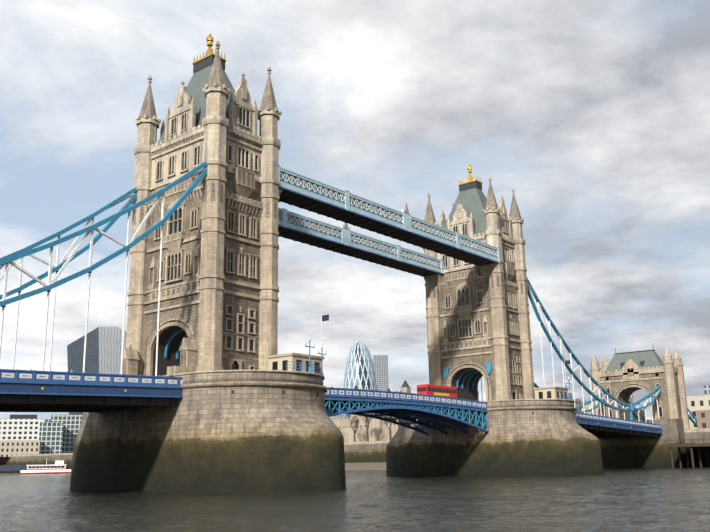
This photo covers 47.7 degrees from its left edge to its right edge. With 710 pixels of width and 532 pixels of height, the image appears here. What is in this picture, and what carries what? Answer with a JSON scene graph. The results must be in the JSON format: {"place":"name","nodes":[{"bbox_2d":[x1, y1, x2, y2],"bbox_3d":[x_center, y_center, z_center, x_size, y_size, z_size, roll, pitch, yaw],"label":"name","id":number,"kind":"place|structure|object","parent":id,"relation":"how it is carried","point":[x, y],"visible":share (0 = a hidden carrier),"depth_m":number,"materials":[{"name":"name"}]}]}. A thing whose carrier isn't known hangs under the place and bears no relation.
{"place":"outdoors","nodes":[
{"label":"outdoors","id":0,"kind":"place"},
{"bbox_2d":[67,327,126,414],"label":"office building","id":1,"kind":"structure","parent":0,"point":[103,349],"depth_m":951.42,"materials":[{"name":"grey glass"}]},
{"bbox_2d":[0,467,709,531],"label":"river water","id":2,"kind":"structure","parent":0,"point":[656,499],"depth_m":65.52,"materials":[{"name":"grey liquid"}]},
{"bbox_2d":[20,460,70,473],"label":"tour boat","id":3,"kind":"object","parent":2,"relation":"on","point":[58,467],"visible":0.92,"depth_m":388.01,"materials":[{"name":"white paint"}]},
{"bbox_2d":[70,370,345,492],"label":"pier","id":4,"kind":"structure","parent":2,"relation":"in","point":[236,431],"depth_m":103.63,"materials":[{"name":"stone"}]},
{"bbox_2d":[0,369,182,411],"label":"deck span","id":5,"kind":"object","parent":4,"relation":"on","point":[35,391],"visible":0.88,"depth_m":96.54,"materials":[{"name":"blue metal"}]},
{"bbox_2d":[120,34,281,375],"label":"tower","id":6,"kind":"structure","parent":4,"relation":"on","point":[219,298],"depth_m":121.58,"materials":[{"name":"stone"}]},
{"bbox_2d":[0,160,207,375],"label":"chains","id":7,"kind":"object","parent":6,"relation":"attached to","point":[31,250],"visible":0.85,"depth_m":106.14,"materials":[{"name":"teal paint"}]},
{"bbox_2d":[275,164,500,286],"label":"high-level walkways","id":8,"kind":"structure","parent":6,"relation":"attached to","point":[313,195],"depth_m":156.64,"materials":[{"name":"blue paint"}]},
{"bbox_2d":[266,314,328,375],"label":"pier control cabin","id":9,"kind":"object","parent":4,"relation":"on","point":[299,362],"depth_m":114.34,"materials":[{"name":"beige"}]},
{"bbox_2d":[386,399,603,475],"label":"pier","id":10,"kind":"structure","parent":2,"relation":"in","point":[537,437],"depth_m":166.08,"materials":[{"name":"stone"}]},
{"bbox_2d":[325,387,488,434],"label":"bascule span","id":11,"kind":"object","parent":10,"relation":"on","point":[379,404],"visible":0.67,"depth_m":154.88,"materials":[{"name":"blue metal"}]},
{"bbox_2d":[417,384,456,397],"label":"double decker bus","id":12,"kind":"object","parent":11,"relation":"on","point":[438,390],"visible":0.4,"depth_m":163.48,"materials":[{"name":"red paint"}]},
{"bbox_2d":[423,164,534,400],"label":"tower","id":13,"kind":"structure","parent":10,"relation":"on","point":[477,320],"depth_m":183.75,"materials":[{"name":"stone"}]},
{"bbox_2d":[443,362,491,377],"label":"shields","id":14,"kind":"object","parent":13,"relation":"attached to","point":[488,369],"depth_m":176.94,"materials":[{"name":"teal paint"}]},
{"bbox_2d":[481,278,697,427],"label":"chains","id":15,"kind":"object","parent":13,"relation":"attached to","point":[631,407],"visible":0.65,"depth_m":207.99,"materials":[{"name":"teal paint"}]},
{"bbox_2d":[576,412,662,438],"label":"deck span","id":16,"kind":"object","parent":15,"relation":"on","point":[599,427],"visible":0.46,"depth_m":219.88,"materials":[{"name":"blue metal"}]},
{"bbox_2d":[533,360,571,399],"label":"pier control cabin","id":17,"kind":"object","parent":10,"relation":"on","point":[553,392],"depth_m":175.97,"materials":[{"name":"beige"}]},
{"bbox_2d":[0,419,709,472],"bbox_3d":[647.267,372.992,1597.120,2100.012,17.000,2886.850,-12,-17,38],"label":"embankment wall","id":18,"kind":"structure","parent":0,"point":[634,452],"depth_m":246.47,"materials":[{"name":"stone"}]},
{"bbox_2d":[0,355,709,470],"bbox_3d":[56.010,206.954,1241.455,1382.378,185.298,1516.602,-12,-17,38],"label":"city buildings","id":19,"kind":"structure","parent":18,"relation":"on","point":[27,434],"depth_m":552.62,"materials":[{"name":"grey"}]},
{"bbox_2d":[347,398,582,441],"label":"bare trees","id":20,"kind":"object","parent":18,"relation":"on","point":[356,422],"visible":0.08,"depth_m":348.80,"materials":[{"name":"brown plant"}]},
{"bbox_2d":[590,348,689,428],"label":"abutment tower","id":21,"kind":"structure","parent":18,"relation":"on","point":[623,376],"depth_m":254.75,"materials":[{"name":"stone"}]},
{"bbox_2d":[0,0,709,419],"label":"sky","id":22,"kind":"structure","parent":0,"point":[596,113],"materials":[{"name":"white"}]},
{"bbox_2d":[343,341,376,416],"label":"gherkin skyscraper","id":23,"kind":"structure","parent":0,"point":[360,371],"depth_m":1275.15,"materials":[{"name":"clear glass"}]},
{"bbox_2d":[330,380,645,441],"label":"buildings","id":24,"kind":"structure","parent":0,"point":[378,429],"depth_m":370.89,"materials":[{"name":"stone"}]},
{"label":"riverbed","id":25,"kind":"structure","parent":0,"visible":0},
{"bbox_2d":[665,439,709,467],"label":"timber jetty","id":26,"kind":"object","parent":25,"relation":"on","point":[699,445],"visible":0.69,"depth_m":223.51,"materials":[{"name":"brown wood"}]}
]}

